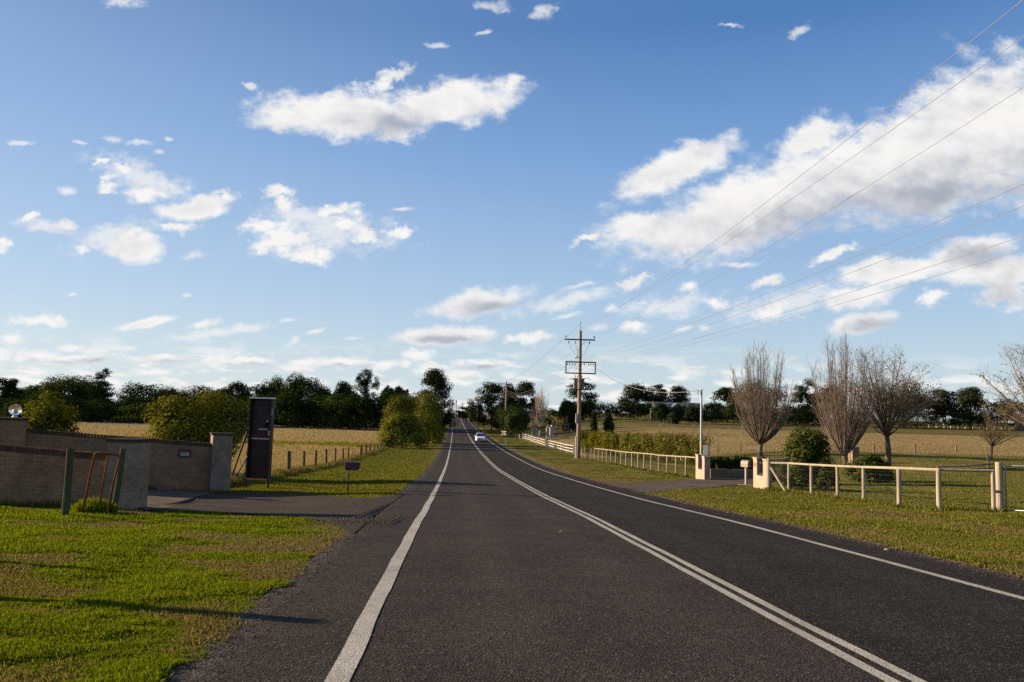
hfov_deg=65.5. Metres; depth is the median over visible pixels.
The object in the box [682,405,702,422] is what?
shrub
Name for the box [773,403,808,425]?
shrub
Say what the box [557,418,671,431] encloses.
paddock fence
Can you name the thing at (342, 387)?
broadleaf tree
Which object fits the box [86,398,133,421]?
tree line bush
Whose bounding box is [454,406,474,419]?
gum tree
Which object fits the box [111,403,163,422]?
tree line bush
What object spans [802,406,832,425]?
shrub
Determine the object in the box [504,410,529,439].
tree
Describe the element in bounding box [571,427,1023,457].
dry grass
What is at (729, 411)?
shrub
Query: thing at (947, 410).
gum tree
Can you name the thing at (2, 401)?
tree line bush
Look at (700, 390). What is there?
service pole
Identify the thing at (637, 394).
gum tree
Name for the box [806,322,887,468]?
bare tree
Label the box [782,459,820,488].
shrub
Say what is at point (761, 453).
picket fence
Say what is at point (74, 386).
broadleaf tree
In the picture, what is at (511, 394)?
gum tree
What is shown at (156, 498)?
concrete driveway
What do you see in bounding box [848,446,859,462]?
brick pier
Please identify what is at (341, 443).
grass
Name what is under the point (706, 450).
meter box
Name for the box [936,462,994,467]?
stay rail
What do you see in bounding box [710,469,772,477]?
wall
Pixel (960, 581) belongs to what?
road marking
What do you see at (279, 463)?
dry grass
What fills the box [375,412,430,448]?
bush
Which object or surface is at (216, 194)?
sky
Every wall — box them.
[0,417,234,490]
[0,438,154,508]
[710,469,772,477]
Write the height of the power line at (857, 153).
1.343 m
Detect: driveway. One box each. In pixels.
[139,490,210,509]
[596,478,752,491]
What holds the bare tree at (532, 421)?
on the ground at (530, 449)
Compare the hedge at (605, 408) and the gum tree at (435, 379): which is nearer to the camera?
the gum tree at (435, 379)
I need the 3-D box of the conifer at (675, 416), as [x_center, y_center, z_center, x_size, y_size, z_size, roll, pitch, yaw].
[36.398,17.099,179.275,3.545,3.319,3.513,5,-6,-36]
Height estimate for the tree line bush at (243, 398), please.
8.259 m
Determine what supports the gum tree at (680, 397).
on the ground at (530, 449)
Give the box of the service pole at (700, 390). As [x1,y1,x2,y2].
[697,389,701,453]
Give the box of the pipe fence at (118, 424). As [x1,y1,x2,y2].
[78,423,149,429]
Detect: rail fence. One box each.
[524,434,573,453]
[581,447,695,474]
[767,458,995,511]
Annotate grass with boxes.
[0,462,1011,512]
[0,490,398,681]
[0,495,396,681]
[39,420,381,476]
[90,433,383,447]
[163,443,442,495]
[230,445,395,487]
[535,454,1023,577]
[544,454,1023,574]
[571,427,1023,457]
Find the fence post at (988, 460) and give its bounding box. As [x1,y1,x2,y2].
[987,455,989,467]
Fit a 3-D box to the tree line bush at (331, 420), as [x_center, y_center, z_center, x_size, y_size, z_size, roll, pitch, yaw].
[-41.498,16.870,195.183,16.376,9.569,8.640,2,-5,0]
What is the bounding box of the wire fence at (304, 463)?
[244,443,383,477]
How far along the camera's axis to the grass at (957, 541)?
21.26 m
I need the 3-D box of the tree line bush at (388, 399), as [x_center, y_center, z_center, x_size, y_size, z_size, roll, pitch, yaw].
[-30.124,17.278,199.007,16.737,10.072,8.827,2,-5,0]
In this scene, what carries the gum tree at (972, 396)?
on the ground at (530, 449)
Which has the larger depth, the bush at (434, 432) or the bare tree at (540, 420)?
the bare tree at (540, 420)
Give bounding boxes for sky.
[0,0,1023,423]
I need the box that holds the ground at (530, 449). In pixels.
[0,411,1023,680]
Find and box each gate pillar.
[695,454,710,479]
[752,457,772,488]
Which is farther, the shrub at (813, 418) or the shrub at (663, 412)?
the shrub at (813, 418)
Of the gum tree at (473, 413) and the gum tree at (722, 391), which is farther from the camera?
the gum tree at (473, 413)
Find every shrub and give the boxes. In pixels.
[561,412,576,431]
[652,402,668,420]
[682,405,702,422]
[698,402,726,423]
[717,402,749,423]
[746,406,779,424]
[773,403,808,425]
[781,424,834,478]
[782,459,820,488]
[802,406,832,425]
[814,460,840,490]
[841,453,896,482]
[896,410,947,428]
[947,411,993,429]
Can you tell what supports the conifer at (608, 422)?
on the ground at (530, 449)
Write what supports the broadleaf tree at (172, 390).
on the ground at (530, 449)
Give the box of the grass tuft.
[70,495,119,513]
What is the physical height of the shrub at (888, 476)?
1.694 m
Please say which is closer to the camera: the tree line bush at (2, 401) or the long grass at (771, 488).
the long grass at (771, 488)
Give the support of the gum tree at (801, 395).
on the ground at (530, 449)
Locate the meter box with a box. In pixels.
[703,445,709,455]
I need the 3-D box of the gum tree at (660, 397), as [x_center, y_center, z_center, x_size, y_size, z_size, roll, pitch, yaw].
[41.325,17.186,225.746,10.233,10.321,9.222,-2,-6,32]
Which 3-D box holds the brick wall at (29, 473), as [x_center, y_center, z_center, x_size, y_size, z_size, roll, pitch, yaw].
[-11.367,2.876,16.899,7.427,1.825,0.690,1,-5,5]
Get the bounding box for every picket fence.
[714,449,850,467]
[772,457,789,481]
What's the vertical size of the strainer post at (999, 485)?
1.636 m
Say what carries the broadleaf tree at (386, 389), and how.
on the ground at (530, 449)
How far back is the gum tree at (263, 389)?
214.80 m
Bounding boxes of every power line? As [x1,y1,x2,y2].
[567,0,1022,334]
[571,184,1022,360]
[580,205,1023,360]
[582,36,1023,322]
[591,236,1022,360]
[591,249,1023,361]
[598,369,697,392]
[604,87,1023,332]
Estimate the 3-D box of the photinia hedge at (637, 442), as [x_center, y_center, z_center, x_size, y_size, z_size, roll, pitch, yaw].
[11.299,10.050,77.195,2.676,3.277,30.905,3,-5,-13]
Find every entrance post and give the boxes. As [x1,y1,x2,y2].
[546,425,548,436]
[549,425,553,437]
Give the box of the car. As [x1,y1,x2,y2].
[474,433,485,441]
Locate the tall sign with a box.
[231,397,275,487]
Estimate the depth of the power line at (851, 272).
22.86 m
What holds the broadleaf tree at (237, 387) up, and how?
on the ground at (530, 449)
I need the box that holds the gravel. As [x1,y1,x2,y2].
[73,466,1023,671]
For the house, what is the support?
on the ground at (530, 449)
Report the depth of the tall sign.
27.39 m
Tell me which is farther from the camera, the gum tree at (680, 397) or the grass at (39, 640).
the gum tree at (680, 397)
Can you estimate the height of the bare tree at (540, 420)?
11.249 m
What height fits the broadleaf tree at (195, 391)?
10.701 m
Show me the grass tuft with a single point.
(92, 505)
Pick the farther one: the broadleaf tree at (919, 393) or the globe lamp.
the broadleaf tree at (919, 393)
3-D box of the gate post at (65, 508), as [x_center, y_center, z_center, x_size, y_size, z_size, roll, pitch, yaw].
[-7.929,2.586,14.202,0.141,1.349,0.134,2,-5,0]
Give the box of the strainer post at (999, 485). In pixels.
[995,462,1003,511]
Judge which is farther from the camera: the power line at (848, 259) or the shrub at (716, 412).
the shrub at (716, 412)
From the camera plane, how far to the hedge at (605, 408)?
201.78 m
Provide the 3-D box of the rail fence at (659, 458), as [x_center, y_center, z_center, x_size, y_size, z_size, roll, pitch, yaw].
[8.946,9.570,64.692,0.164,2.349,37.493,2,-5,-5]
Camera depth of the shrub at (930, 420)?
195.58 m
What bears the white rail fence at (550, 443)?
on the ground at (530, 449)
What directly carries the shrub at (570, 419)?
on the ground at (530, 449)
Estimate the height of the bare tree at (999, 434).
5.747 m
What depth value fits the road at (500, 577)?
7.56 m
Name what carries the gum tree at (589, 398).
on the ground at (530, 449)
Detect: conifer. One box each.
[590,412,597,431]
[602,413,614,431]
[666,410,682,423]
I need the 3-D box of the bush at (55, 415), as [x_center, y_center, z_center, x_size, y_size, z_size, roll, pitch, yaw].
[-18.991,3.799,32.749,2.601,3.661,2.470,2,-5,0]
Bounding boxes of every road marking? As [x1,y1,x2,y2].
[324,422,452,681]
[460,418,899,681]
[462,422,926,681]
[467,418,1023,599]
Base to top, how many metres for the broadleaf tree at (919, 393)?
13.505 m
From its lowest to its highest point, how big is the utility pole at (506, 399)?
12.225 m
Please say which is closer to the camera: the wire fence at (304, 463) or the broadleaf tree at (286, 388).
the wire fence at (304, 463)
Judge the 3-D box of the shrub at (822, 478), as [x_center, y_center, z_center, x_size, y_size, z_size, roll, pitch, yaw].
[13.523,5.823,34.118,1.147,1.497,0.902,2,-5,0]
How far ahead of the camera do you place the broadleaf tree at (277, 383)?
218.72 m
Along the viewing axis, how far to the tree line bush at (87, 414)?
189.54 m
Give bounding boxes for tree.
[0,377,19,416]
[12,385,41,400]
[32,374,95,403]
[70,374,101,403]
[85,367,116,405]
[113,381,175,406]
[156,384,185,407]
[174,385,213,420]
[218,381,256,406]
[249,384,278,413]
[258,375,286,410]
[279,371,305,411]
[289,376,336,405]
[331,379,357,412]
[354,368,379,427]
[378,385,393,401]
[394,385,409,395]
[411,367,456,429]
[439,392,453,428]
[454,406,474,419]
[465,380,516,430]
[465,402,484,422]
[498,383,517,407]
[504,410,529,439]
[510,380,544,428]
[527,406,537,437]
[533,387,548,436]
[559,398,575,413]
[564,382,599,420]
[610,382,657,418]
[643,384,673,404]
[667,385,691,402]
[709,387,745,421]
[726,377,790,412]
[727,340,803,455]
[789,378,824,424]
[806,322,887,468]
[811,382,844,412]
[835,341,952,466]
[868,375,944,419]
[923,389,970,427]
[946,386,997,428]
[971,342,1023,424]
[972,398,1022,459]
[975,398,1023,429]
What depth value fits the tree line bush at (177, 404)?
189.91 m
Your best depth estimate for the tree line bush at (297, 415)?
189.91 m
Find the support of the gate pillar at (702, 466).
on the ground at (530, 449)
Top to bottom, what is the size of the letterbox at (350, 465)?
1.216 m
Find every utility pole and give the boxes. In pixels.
[504,381,506,432]
[565,322,595,457]
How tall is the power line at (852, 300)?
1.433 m
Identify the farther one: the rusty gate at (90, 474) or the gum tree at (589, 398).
the gum tree at (589, 398)
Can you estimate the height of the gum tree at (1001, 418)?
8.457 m
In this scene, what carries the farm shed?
on the ground at (530, 449)
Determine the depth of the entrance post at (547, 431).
153.30 m
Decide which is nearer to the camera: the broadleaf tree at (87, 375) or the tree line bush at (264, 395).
the tree line bush at (264, 395)
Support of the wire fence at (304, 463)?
on the ground at (530, 449)
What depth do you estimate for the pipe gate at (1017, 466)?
23.48 m
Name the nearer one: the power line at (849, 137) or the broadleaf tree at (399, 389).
the power line at (849, 137)
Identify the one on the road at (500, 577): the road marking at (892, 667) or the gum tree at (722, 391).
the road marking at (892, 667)
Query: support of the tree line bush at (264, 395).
on the ground at (530, 449)
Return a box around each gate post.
[61,448,73,515]
[112,448,125,511]
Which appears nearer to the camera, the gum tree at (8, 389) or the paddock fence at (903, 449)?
the paddock fence at (903, 449)
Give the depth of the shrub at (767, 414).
190.49 m
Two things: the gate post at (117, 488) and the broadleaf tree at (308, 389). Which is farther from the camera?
the broadleaf tree at (308, 389)
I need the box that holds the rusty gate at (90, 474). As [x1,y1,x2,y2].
[82,452,121,511]
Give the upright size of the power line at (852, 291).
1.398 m
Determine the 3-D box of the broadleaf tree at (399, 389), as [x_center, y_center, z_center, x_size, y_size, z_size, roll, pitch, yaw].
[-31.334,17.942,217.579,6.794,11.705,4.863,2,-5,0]
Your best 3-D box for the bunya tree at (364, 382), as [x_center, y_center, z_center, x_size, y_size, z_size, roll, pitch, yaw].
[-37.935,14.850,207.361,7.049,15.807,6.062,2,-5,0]
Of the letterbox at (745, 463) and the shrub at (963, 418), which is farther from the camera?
the shrub at (963, 418)
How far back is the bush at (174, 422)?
34.27 m
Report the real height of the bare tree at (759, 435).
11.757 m
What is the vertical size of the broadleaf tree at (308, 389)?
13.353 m
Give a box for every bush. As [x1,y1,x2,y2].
[0,393,45,416]
[0,397,28,417]
[21,389,83,436]
[40,398,111,422]
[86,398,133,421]
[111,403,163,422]
[141,387,249,461]
[152,396,219,419]
[206,394,249,422]
[241,391,301,426]
[273,392,324,427]
[293,393,347,427]
[312,391,375,428]
[335,389,389,429]
[368,390,403,428]
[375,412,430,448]
[377,394,424,444]
[388,392,437,424]
[413,389,446,443]
[489,402,529,437]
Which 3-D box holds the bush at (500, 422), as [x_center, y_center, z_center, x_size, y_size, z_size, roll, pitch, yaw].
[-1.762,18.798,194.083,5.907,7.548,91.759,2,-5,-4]
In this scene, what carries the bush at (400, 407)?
on the ground at (530, 449)
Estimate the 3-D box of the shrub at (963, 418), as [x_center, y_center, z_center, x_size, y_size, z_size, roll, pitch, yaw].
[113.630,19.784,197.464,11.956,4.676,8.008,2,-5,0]
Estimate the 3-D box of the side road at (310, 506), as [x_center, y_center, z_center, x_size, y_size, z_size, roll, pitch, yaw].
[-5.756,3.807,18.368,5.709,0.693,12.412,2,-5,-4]
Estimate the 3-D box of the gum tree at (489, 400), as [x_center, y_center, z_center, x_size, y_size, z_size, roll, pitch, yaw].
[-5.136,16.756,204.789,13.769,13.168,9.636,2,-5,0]
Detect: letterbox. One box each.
[345,461,360,492]
[738,460,751,485]
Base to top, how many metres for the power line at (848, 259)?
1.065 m
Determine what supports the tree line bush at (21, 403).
on the ground at (530, 449)
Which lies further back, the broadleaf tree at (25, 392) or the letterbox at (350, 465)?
the broadleaf tree at (25, 392)
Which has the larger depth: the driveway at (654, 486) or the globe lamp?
the driveway at (654, 486)
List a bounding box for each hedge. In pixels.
[544,401,808,425]
[580,430,714,464]
[710,455,765,469]
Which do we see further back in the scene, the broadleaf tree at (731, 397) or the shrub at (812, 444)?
the broadleaf tree at (731, 397)
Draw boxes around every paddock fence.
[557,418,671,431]
[740,444,1023,453]
[931,423,1001,429]
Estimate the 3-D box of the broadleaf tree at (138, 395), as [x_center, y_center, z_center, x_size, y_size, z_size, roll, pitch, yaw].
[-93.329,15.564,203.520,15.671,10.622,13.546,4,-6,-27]
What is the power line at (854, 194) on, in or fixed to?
attached to the utility pole at (578, 383)
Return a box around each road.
[149,493,402,532]
[164,416,1023,681]
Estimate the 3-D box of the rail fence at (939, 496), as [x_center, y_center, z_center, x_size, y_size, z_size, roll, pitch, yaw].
[11.994,5.227,28.732,1.676,2.073,12.148,3,-5,-11]
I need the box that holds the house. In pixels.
[649,402,703,420]
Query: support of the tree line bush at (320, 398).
on the ground at (530, 449)
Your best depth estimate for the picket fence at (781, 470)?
35.69 m
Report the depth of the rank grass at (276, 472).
43.09 m
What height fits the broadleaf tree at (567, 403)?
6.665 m
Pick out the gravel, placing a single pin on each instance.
(366, 518)
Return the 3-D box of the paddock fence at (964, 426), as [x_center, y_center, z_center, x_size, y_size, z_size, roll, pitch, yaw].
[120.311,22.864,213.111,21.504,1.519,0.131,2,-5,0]
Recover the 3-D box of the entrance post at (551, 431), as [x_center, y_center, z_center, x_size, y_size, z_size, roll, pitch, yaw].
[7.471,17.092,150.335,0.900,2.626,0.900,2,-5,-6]
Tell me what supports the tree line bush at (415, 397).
on the ground at (530, 449)
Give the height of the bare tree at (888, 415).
9.763 m
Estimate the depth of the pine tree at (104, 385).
203.02 m
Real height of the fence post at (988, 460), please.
0.968 m
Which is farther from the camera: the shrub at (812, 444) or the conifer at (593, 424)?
the conifer at (593, 424)
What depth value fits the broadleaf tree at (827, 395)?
203.28 m
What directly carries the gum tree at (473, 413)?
on the ground at (530, 449)
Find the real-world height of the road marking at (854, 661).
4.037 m
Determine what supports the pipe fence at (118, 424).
on the ground at (530, 449)
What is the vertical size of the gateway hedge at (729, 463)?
1.380 m
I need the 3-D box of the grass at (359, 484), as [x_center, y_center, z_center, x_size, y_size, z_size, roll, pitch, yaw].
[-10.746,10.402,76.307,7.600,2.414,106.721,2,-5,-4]
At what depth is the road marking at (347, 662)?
6.64 m
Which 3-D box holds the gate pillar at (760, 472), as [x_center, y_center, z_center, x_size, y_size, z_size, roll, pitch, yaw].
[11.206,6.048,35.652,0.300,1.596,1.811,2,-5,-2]
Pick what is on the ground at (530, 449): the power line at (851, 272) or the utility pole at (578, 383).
the utility pole at (578, 383)
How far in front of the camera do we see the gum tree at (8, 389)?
213.71 m
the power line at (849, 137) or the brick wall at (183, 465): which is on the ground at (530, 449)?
the brick wall at (183, 465)
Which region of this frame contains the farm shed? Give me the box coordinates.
[1013,411,1023,430]
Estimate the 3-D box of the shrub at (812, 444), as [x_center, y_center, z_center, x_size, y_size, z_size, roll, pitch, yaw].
[15.104,5.861,40.721,2.938,3.177,2.173,2,-5,0]
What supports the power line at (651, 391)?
attached to the utility pole at (578, 383)
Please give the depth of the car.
132.14 m
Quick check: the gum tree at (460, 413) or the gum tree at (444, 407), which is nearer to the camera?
the gum tree at (444, 407)
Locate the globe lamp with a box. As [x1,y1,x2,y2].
[9,404,21,417]
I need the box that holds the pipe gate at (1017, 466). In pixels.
[1004,465,1023,510]
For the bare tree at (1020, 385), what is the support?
on the ground at (530, 449)
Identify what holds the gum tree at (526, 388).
on the ground at (530, 449)

